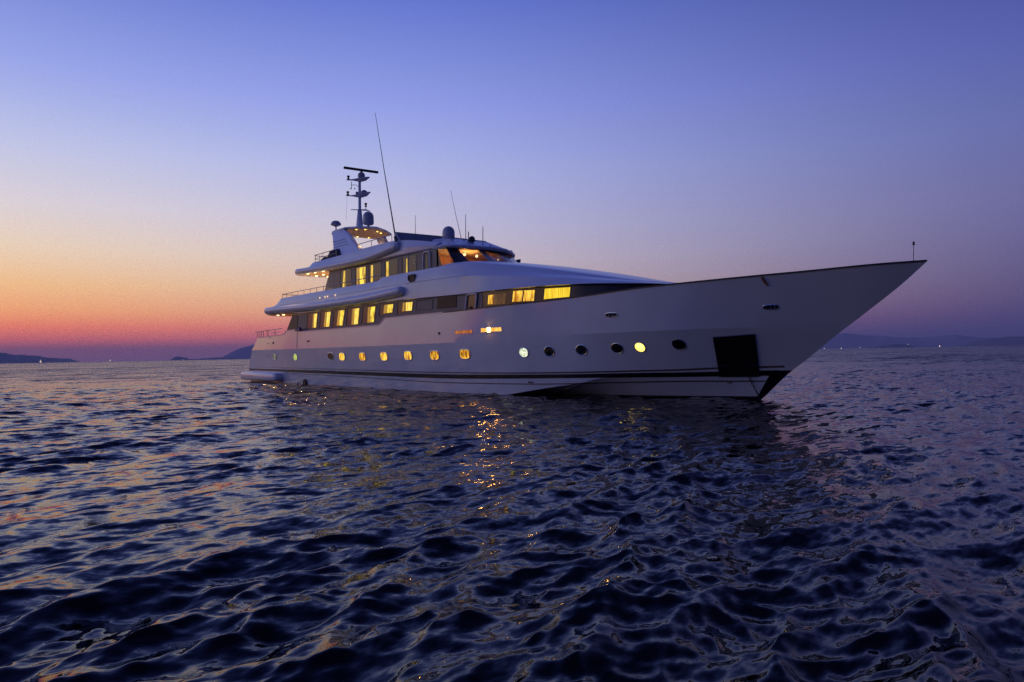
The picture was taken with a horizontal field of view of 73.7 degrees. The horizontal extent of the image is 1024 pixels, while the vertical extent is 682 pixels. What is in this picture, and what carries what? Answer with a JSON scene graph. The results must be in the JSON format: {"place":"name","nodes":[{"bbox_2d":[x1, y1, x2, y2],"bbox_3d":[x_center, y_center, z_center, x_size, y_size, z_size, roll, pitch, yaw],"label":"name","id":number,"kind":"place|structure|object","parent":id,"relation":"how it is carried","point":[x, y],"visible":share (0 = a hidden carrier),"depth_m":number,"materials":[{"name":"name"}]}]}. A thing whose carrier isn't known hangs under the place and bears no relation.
{"place":"outdoors","nodes":[
{"label":"outdoors","id":0,"kind":"place"},
{"bbox_2d":[0,353,78,363],"bbox_3d":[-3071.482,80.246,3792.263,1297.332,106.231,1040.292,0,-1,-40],"label":"island","id":1,"kind":"structure","parent":0,"point":[7,358],"depth_m":3794.37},
{"bbox_2d":[167,356,242,360],"bbox_3d":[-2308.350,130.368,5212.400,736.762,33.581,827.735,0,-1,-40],"label":"headland","id":2,"kind":"structure","parent":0,"point":[184,358],"depth_m":5044.05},
{"bbox_2d":[224,344,254,358],"bbox_3d":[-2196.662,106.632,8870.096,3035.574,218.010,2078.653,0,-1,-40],"label":"mountain","id":3,"kind":"structure","parent":0,"point":[244,352],"depth_m":8373.67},
{"bbox_2d":[0,345,1023,681],"bbox_3d":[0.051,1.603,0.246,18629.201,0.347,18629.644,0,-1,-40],"label":"sea","id":4,"kind":"structure","parent":0,"point":[838,515],"depth_m":6.28,"materials":[{"name":"blue liquid"}]},
{"bbox_2d":[241,114,926,399],"bbox_3d":[-2.423,-4.230,35.291,8.920,15.903,43.000,0,-1,-40],"label":"yacht","id":5,"kind":"object","parent":4,"relation":"on","point":[448,311],"visible":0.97,"depth_m":25.97,"materials":[{"name":"white paint"}]},
{"bbox_2d":[306,313,317,328],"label":"window","id":6,"kind":"structure","parent":5,"relation":"in","point":[312,319],"depth_m":40.30,"materials":[{"name":"yellow glass"}]},
{"bbox_2d":[319,311,331,327],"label":"window","id":7,"kind":"structure","parent":5,"relation":"in","point":[325,317],"depth_m":38.90,"materials":[{"name":"yellow glass"}]},
{"bbox_2d":[326,249,340,258],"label":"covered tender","id":8,"kind":"object","parent":5,"relation":"on","point":[333,254],"visible":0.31,"depth_m":40.19,"materials":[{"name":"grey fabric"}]},
{"bbox_2d":[332,309,344,326],"bbox_3d":[-9.572,-1.239,37.660,0.028,0.910,1.665,0,-1,-40],"label":"window","id":9,"kind":"structure","parent":5,"relation":"in","point":[338,316],"depth_m":37.63,"materials":[{"name":"yellow glass"}]},
{"bbox_2d":[340,269,350,287],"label":"window","id":10,"kind":"structure","parent":5,"relation":"in","point":[345,275],"depth_m":38.65,"materials":[{"name":"grey glass"}]},
{"bbox_2d":[346,308,359,324],"bbox_3d":[-8.472,-1.294,36.346,0.028,0.870,1.655,0,-1,-40],"label":"window","id":11,"kind":"structure","parent":5,"relation":"in","point":[352,317],"depth_m":36.28,"materials":[{"name":"yellow glass"}]},
{"bbox_2d":[355,266,366,284],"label":"window","id":12,"kind":"structure","parent":5,"relation":"in","point":[360,272],"depth_m":37.26,"materials":[{"name":"yellow glass"}]},
{"bbox_2d":[361,306,375,323],"bbox_3d":[-7.368,-1.334,35.027,0.028,0.840,1.635,0,-1,-40],"label":"window","id":13,"kind":"structure","parent":5,"relation":"in","point":[368,313],"depth_m":34.99,"materials":[{"name":"yellow glass"}]},
{"bbox_2d":[368,262,380,282],"bbox_3d":[-7.252,-3.527,36.054,0.028,1.100,1.385,0,-1,-40],"label":"window","id":14,"kind":"structure","parent":5,"relation":"in","point":[375,269],"depth_m":36.07,"materials":[{"name":"grey glass"}]},
{"bbox_2d":[378,303,393,315],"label":"window","id":15,"kind":"structure","parent":5,"relation":"in","point":[385,309],"depth_m":33.61,"materials":[{"name":"yellow glass"}]},
{"bbox_2d":[384,259,397,276],"bbox_3d":[-6.161,-3.572,34.751,0.028,1.100,1.345,0,-1,-40],"label":"window","id":16,"kind":"structure","parent":5,"relation":"in","point":[391,266],"depth_m":34.75,"materials":[{"name":"grey glass"}]},
{"bbox_2d":[396,301,413,313],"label":"window","id":17,"kind":"structure","parent":5,"relation":"in","point":[402,307],"depth_m":32.28,"materials":[{"name":"yellow glass"}]},
{"bbox_2d":[401,255,416,272],"bbox_3d":[-5.054,-3.617,33.416,0.045,1.100,1.375,0,-1,-40],"label":"window","id":18,"kind":"structure","parent":5,"relation":"in","point":[409,263],"depth_m":33.38,"materials":[{"name":"grey glass"}]},
{"bbox_2d":[422,251,429,269],"bbox_3d":[-4.046,-3.676,32.184,0.081,1.133,0.676,0,-1,-40],"label":"door","id":19,"kind":"structure","parent":5,"relation":"in","point":[426,254],"depth_m":32.19,"materials":[{"name":"grey paint"}]},
{"bbox_2d":[465,293,476,308],"bbox_3d":[-1.696,-1.598,28.215,0.081,0.743,0.865,0,-1,-40],"label":"door","id":20,"kind":"structure","parent":5,"relation":"in","point":[471,303],"depth_m":28.23,"materials":[{"name":"grey"}]},
{"bbox_2d":[488,293,505,304],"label":"window","id":21,"kind":"structure","parent":5,"relation":"in","point":[494,298],"depth_m":27.05,"materials":[{"name":"yellow"}]},
{"bbox_2d":[512,290,535,301],"bbox_3d":[0.434,-1.725,26.111,1.185,0.480,0.051,-2,-1,39],"label":"window","id":22,"kind":"structure","parent":5,"relation":"in","point":[517,295],"depth_m":26.08,"materials":[{"name":"yellow glass"}]},
{"bbox_2d":[543,287,570,299],"bbox_3d":[1.653,-1.769,25.227,1.217,0.430,0.045,-2,-1,33],"label":"window","id":23,"kind":"structure","parent":5,"relation":"in","point":[560,292],"depth_m":25.21,"materials":[{"name":"yellow glass"}]},
{"bbox_2d":[0,0,1023,361],"label":"sky","id":24,"kind":"structure","parent":0,"point":[169,169],"materials":[{"name":"blue"}]},
{"bbox_2d":[871,344,917,347],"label":"hill","id":25,"kind":"structure","parent":0,"point":[894,346],"depth_m":3736.73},
{"bbox_2d":[820,333,991,348],"bbox_3d":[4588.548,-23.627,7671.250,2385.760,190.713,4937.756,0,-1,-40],"label":"mountain range","id":26,"kind":"structure","parent":0,"point":[843,340],"depth_m":7857.90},
{"bbox_2d":[963,336,1023,345],"bbox_3d":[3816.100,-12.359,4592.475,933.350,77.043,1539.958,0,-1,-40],"label":"ridge","id":27,"kind":"structure","parent":0,"point":[1008,341],"depth_m":4742.90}
]}

